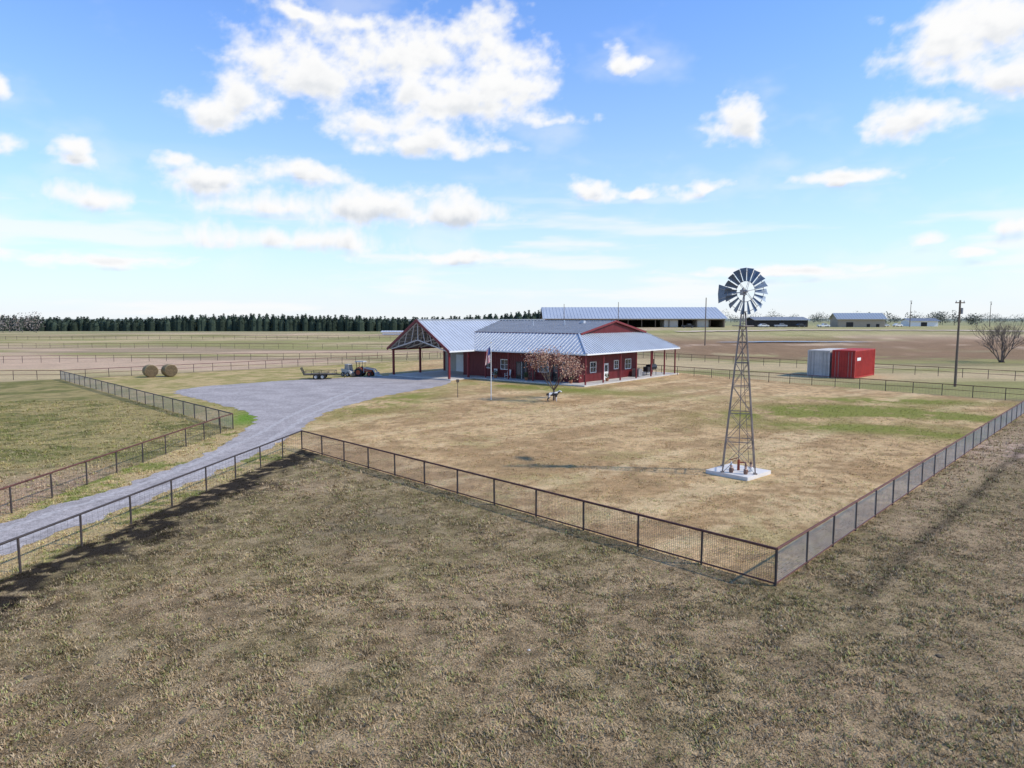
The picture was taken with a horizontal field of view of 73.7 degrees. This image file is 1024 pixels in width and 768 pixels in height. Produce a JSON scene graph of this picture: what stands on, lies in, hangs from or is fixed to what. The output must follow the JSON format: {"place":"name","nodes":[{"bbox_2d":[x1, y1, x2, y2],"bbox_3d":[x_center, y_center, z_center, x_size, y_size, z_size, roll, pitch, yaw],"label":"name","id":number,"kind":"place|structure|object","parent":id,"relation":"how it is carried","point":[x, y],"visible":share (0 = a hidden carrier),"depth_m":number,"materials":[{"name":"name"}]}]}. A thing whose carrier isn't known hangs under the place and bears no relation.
{"place":"outdoors","nodes":[
{"label":"outdoors","id":0,"kind":"place"},
{"bbox_2d":[0,376,450,555],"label":"gravel driveway","id":1,"kind":"structure","parent":0,"point":[280,409],"depth_m":52.56,"materials":[{"name":"grey gravel"}]},
{"bbox_2d":[301,367,345,379],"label":"utility trailer","id":2,"kind":"object","parent":1,"relation":"on","point":[321,375],"visible":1,"depth_m":89.43,"materials":[{"name":"black paint"}]},
{"bbox_2d":[0,319,1023,767],"bbox_3d":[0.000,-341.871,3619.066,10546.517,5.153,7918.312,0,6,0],"label":"ground","id":3,"kind":"structure","parent":0,"point":[924,351],"depth_m":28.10,"materials":[{"name":"beige plant"}]},
{"bbox_2d":[0,311,43,331],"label":"bare woodland","id":4,"kind":"object","parent":3,"relation":"on","point":[19,325],"visible":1,"depth_m":387.21,"materials":[{"name":"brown plant"}]},
{"bbox_2d":[0,370,60,379],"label":"pasture fence","id":5,"kind":"object","parent":3,"relation":"on","point":[34,370],"visible":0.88,"depth_m":89.22,"materials":[{"name":"metal"}]},
{"bbox_2d":[0,413,233,514],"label":"lane fence","id":6,"kind":"object","parent":3,"relation":"on","point":[55,471],"visible":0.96,"depth_m":34.08,"materials":[{"name":"metal"}]},
{"bbox_2d":[60,371,232,427],"bbox_3d":[-39.673,0.809,69.412,0.105,1.285,56.182,-5,8,-44],"label":"yard fence","id":7,"kind":"object","parent":3,"relation":"on","point":[136,392],"visible":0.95,"depth_m":62.94,"materials":[{"name":"metal"}]},
{"bbox_2d":[142,365,157,376],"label":"round hay bale","id":8,"kind":"object","parent":3,"relation":"on","point":[149,370],"visible":1,"depth_m":92.51},
{"bbox_2d":[0,430,301,578],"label":"lane fence","id":9,"kind":"object","parent":3,"relation":"on","point":[63,520],"visible":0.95,"depth_m":26.55,"materials":[{"name":"metal"}]},
{"bbox_2d":[0,343,322,348],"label":"pasture fence","id":10,"kind":"object","parent":3,"relation":"on","point":[8,345],"visible":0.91,"depth_m":182.54,"materials":[{"name":"metal"}]},
{"bbox_2d":[161,364,177,376],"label":"round hay bale","id":11,"kind":"object","parent":3,"relation":"on","point":[169,370],"visible":1,"depth_m":93.35},
{"bbox_2d":[5,335,397,338],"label":"pasture fence","id":12,"kind":"object","parent":3,"relation":"on","point":[266,337],"visible":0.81,"depth_m":260.27,"materials":[{"name":"metal"}]},
{"bbox_2d":[3,351,442,362],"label":"pasture fence","id":13,"kind":"object","parent":3,"relation":"on","point":[166,357],"visible":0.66,"depth_m":130.81,"materials":[{"name":"metal"}]},
{"bbox_2d":[60,352,442,378],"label":"yard fence","id":14,"kind":"object","parent":3,"relation":"on","point":[239,365],"visible":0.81,"depth_m":106.46,"materials":[{"name":"metal"}]},
{"bbox_2d":[0,310,540,331],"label":"distant conifer row","id":15,"kind":"object","parent":3,"relation":"on","point":[233,322],"visible":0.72,"depth_m":420.50,"materials":[{"name":"green plant"}]},
{"bbox_2d":[341,364,356,376],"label":"skid steer","id":16,"kind":"object","parent":3,"relation":"on","point":[348,370],"visible":0.91,"depth_m":94.09,"materials":[{"name":"white paint"}]},
{"bbox_2d":[354,361,381,376],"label":"tractor","id":17,"kind":"object","parent":3,"relation":"on","point":[360,371],"visible":1,"depth_m":94.12,"materials":[{"name":"orange paint"}]},
{"bbox_2d":[381,330,402,334],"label":"outbuilding","id":18,"kind":"structure","parent":3,"relation":"on","point":[390,332],"depth_m":326.69,"materials":[{"name":"white paint"}]},
{"bbox_2d":[23,477,1021,766],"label":"field stones and clods","id":19,"kind":"object","parent":3,"relation":"on","point":[183,721],"visible":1,"depth_m":15.55,"materials":[{"name":"brown stone"}]},
{"bbox_2d":[389,370,678,386],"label":"slab","id":20,"kind":"structure","parent":3,"relation":"on","point":[443,375],"depth_m":90.89,"materials":[{"name":"concrete"}]},
{"bbox_2d":[390,323,469,378],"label":"carport frame","id":21,"kind":"object","parent":20,"relation":"on","point":[427,340],"visible":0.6,"depth_m":95.03,"materials":[{"name":"brown wood"}]},
{"bbox_2d":[445,322,640,382],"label":"walls","id":22,"kind":"structure","parent":20,"relation":"on","point":[477,363],"depth_m":90.25,"materials":[{"name":"red metal"}]},
{"bbox_2d":[456,354,607,380],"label":"doors","id":23,"kind":"structure","parent":22,"relation":"attached to","point":[520,369],"depth_m":88.85,"materials":[{"name":"paint"}]},
{"bbox_2d":[389,319,679,354],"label":"roof","id":24,"kind":"structure","parent":22,"relation":"on","point":[521,335],"depth_m":91.02,"materials":[{"name":"metal"}]},
{"bbox_2d":[386,319,679,382],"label":"trim","id":25,"kind":"structure","parent":24,"relation":"attached to","point":[426,330],"depth_m":89.06,"materials":[{"name":"white paint"}]},
{"bbox_2d":[486,358,630,372],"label":"windows","id":26,"kind":"structure","parent":22,"relation":"attached to","point":[504,364],"depth_m":89.95,"materials":[{"name":"white glass"}]},
{"bbox_2d":[485,349,675,384],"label":"porch posts","id":27,"kind":"object","parent":20,"relation":"on","point":[651,363],"visible":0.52,"depth_m":88.13,"materials":[{"name":"red wood"}]},
{"bbox_2d":[632,368,641,376],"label":"air conditioner unit","id":28,"kind":"object","parent":20,"relation":"on","point":[639,372],"visible":0.75,"depth_m":91.97,"materials":[{"name":"metal"}]},
{"bbox_2d":[643,359,656,374],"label":"barbecue smoker","id":29,"kind":"object","parent":20,"relation":"on","point":[646,369],"visible":0.8,"depth_m":94.28,"materials":[{"name":"black paint"}]},
{"bbox_2d":[301,430,777,583],"bbox_3d":[-2.489,4.496,31.121,0.098,1.285,29.980,-5,8,-44],"label":"yard fence","id":30,"kind":"object","parent":3,"relation":"on","point":[458,491],"visible":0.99,"depth_m":26.51,"materials":[{"name":"metal"}]},
{"bbox_2d":[546,390,561,401],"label":"black and white calf","id":31,"kind":"object","parent":3,"relation":"on","point":[555,394],"visible":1,"depth_m":65.58},
{"bbox_2d":[524,346,586,400],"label":"autumn tree","id":32,"kind":"object","parent":3,"relation":"on","point":[569,363],"visible":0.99,"depth_m":65.78,"materials":[{"name":"brown plant"}]},
{"bbox_2d":[681,324,694,327],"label":"pickup truck","id":33,"kind":"object","parent":3,"relation":"on","point":[688,325],"visible":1,"depth_m":290.09,"materials":[{"name":"black paint"}]},
{"bbox_2d":[704,298,706,345],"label":"utility pole","id":34,"kind":"object","parent":3,"relation":"on","point":[705,325],"visible":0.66,"depth_m":186.22,"materials":[{"name":"brown wood"}]},
{"bbox_2d":[706,268,770,480],"bbox_3d":[11.364,-0.616,35.104,2.466,10.517,3.282,-5,7,-43],"label":"windmill","id":35,"kind":"object","parent":3,"relation":"on","point":[725,293],"visible":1,"depth_m":34.42,"materials":[{"name":"metal"}]},
{"bbox_2d":[729,461,733,472],"bbox_3d":[11.150,4.203,34.709,0.258,0.600,0.223,0,6,0],"label":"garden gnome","id":36,"kind":"object","parent":35,"relation":"on","point":[731,468],"visible":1,"depth_m":34.65,"materials":[{"name":"ceramic"}]},
{"bbox_2d":[743,463,748,474],"bbox_3d":[11.750,4.241,34.310,0.258,0.600,0.223,0,6,0],"label":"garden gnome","id":37,"kind":"object","parent":35,"relation":"on","point":[745,471],"visible":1,"depth_m":34.25,"materials":[{"name":"ceramic"}]},
{"bbox_2d":[749,461,753,471],"bbox_3d":[12.200,4.188,34.858,0.258,0.600,0.223,0,6,0],"label":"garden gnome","id":38,"kind":"object","parent":35,"relation":"on","point":[751,468],"visible":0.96,"depth_m":34.80,"materials":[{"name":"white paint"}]},
{"bbox_2d":[744,317,809,326],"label":"machinery shed","id":39,"kind":"structure","parent":3,"relation":"on","point":[773,321],"depth_m":313.81,"materials":[{"name":"white paint"}]},
{"bbox_2d":[774,323,787,326],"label":"pickup truck","id":40,"kind":"object","parent":3,"relation":"on","point":[781,324],"visible":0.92,"depth_m":304.01,"materials":[{"name":"silver metal"}]},
{"bbox_2d":[817,323,829,326],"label":"pickup truck","id":41,"kind":"object","parent":3,"relation":"on","point":[825,324],"visible":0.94,"depth_m":306.07,"materials":[{"name":"white paint"}]},
{"bbox_2d":[807,348,847,376],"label":"shipping container","id":42,"kind":"object","parent":3,"relation":"on","point":[819,362],"visible":0.61,"depth_m":93.47,"materials":[{"name":"metal"}]},
{"bbox_2d":[637,364,1023,400],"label":"yard fence","id":43,"kind":"object","parent":3,"relation":"on","point":[677,370],"visible":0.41,"depth_m":77.51,"materials":[{"name":"metal"}]},
{"bbox_2d":[637,352,1023,377],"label":"pasture fence","id":44,"kind":"object","parent":3,"relation":"on","point":[962,372],"visible":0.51,"depth_m":99.57,"materials":[{"name":"metal"}]},
{"bbox_2d":[831,348,874,378],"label":"shipping container","id":45,"kind":"object","parent":3,"relation":"on","point":[852,363],"visible":0.98,"depth_m":91.73,"materials":[{"name":"red metal"}]},
{"bbox_2d":[828,313,886,326],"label":"tan farmhouse","id":46,"kind":"object","parent":3,"relation":"on","point":[857,319],"visible":0.97,"depth_m":311.67,"materials":[{"name":"beige metal"}]},
{"bbox_2d":[722,309,1023,324],"bbox_3d":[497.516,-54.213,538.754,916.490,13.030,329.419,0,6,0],"label":"distant tree line","id":47,"kind":"object","parent":3,"relation":"on","point":[969,320],"visible":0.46,"depth_m":620.80,"materials":[{"name":"brown plant"}]},
{"bbox_2d":[892,323,902,326],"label":"parked car","id":48,"kind":"object","parent":3,"relation":"on","point":[896,324],"visible":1,"depth_m":323.00,"materials":[{"name":"white paint"}]},
{"bbox_2d":[774,401,1023,586],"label":"yard fence","id":49,"kind":"object","parent":3,"relation":"on","point":[806,559],"visible":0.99,"depth_m":28.44,"materials":[{"name":"metal"}]},
{"bbox_2d":[899,318,939,325],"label":"outbuilding","id":50,"kind":"structure","parent":3,"relation":"on","point":[920,321],"depth_m":339.73,"materials":[{"name":"white paint"}]},
{"bbox_2d":[953,300,964,386],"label":"utility pole","id":51,"kind":"object","parent":3,"relation":"on","point":[960,312],"visible":0.92,"depth_m":79.72,"materials":[{"name":"brown wood"}]},
{"bbox_2d":[968,319,1023,362],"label":"bare tree","id":52,"kind":"object","parent":3,"relation":"on","point":[1002,337],"visible":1,"depth_m":123.83,"materials":[{"name":"brown plant"}]},
{"bbox_2d":[0,0,1023,314],"bbox_3d":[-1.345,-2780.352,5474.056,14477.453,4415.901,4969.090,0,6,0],"label":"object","id":53,"kind":"structure","parent":0,"point":[964,38],"depth_m":7287.75,"materials":[{"name":"white"}]},
{"bbox_2d":[0,400,1023,491],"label":"meadow grass","id":54,"kind":"structure","parent":0,"point":[350,480],"depth_m":42.07,"materials":[{"name":"beige plant"}]},
{"bbox_2d":[540,307,727,326],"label":"arena barn","id":55,"kind":"structure","parent":0,"point":[659,316],"depth_m":306.06,"materials":[{"name":"silver"}]},
{"bbox_2d":[748,341,850,341],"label":"pond","id":56,"kind":"structure","parent":0,"point":[799,341],"depth_m":198.25,"materials":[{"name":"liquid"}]},
{"bbox_2d":[677,329,1012,331],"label":"dirt road","id":57,"kind":"structure","parent":0,"point":[824,329],"depth_m":255.81,"materials":[{"name":"soil"}]},
{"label":"flagpole","id":58,"kind":"object","parent":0,"visible":0},
{"bbox_2d":[485,347,489,364],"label":"hanging flag","id":59,"kind":"object","parent":58,"relation":"hanging from","point":[487,360],"visible":1,"depth_m":67.05,"materials":[{"name":"multicoloured fabric"}]}
]}

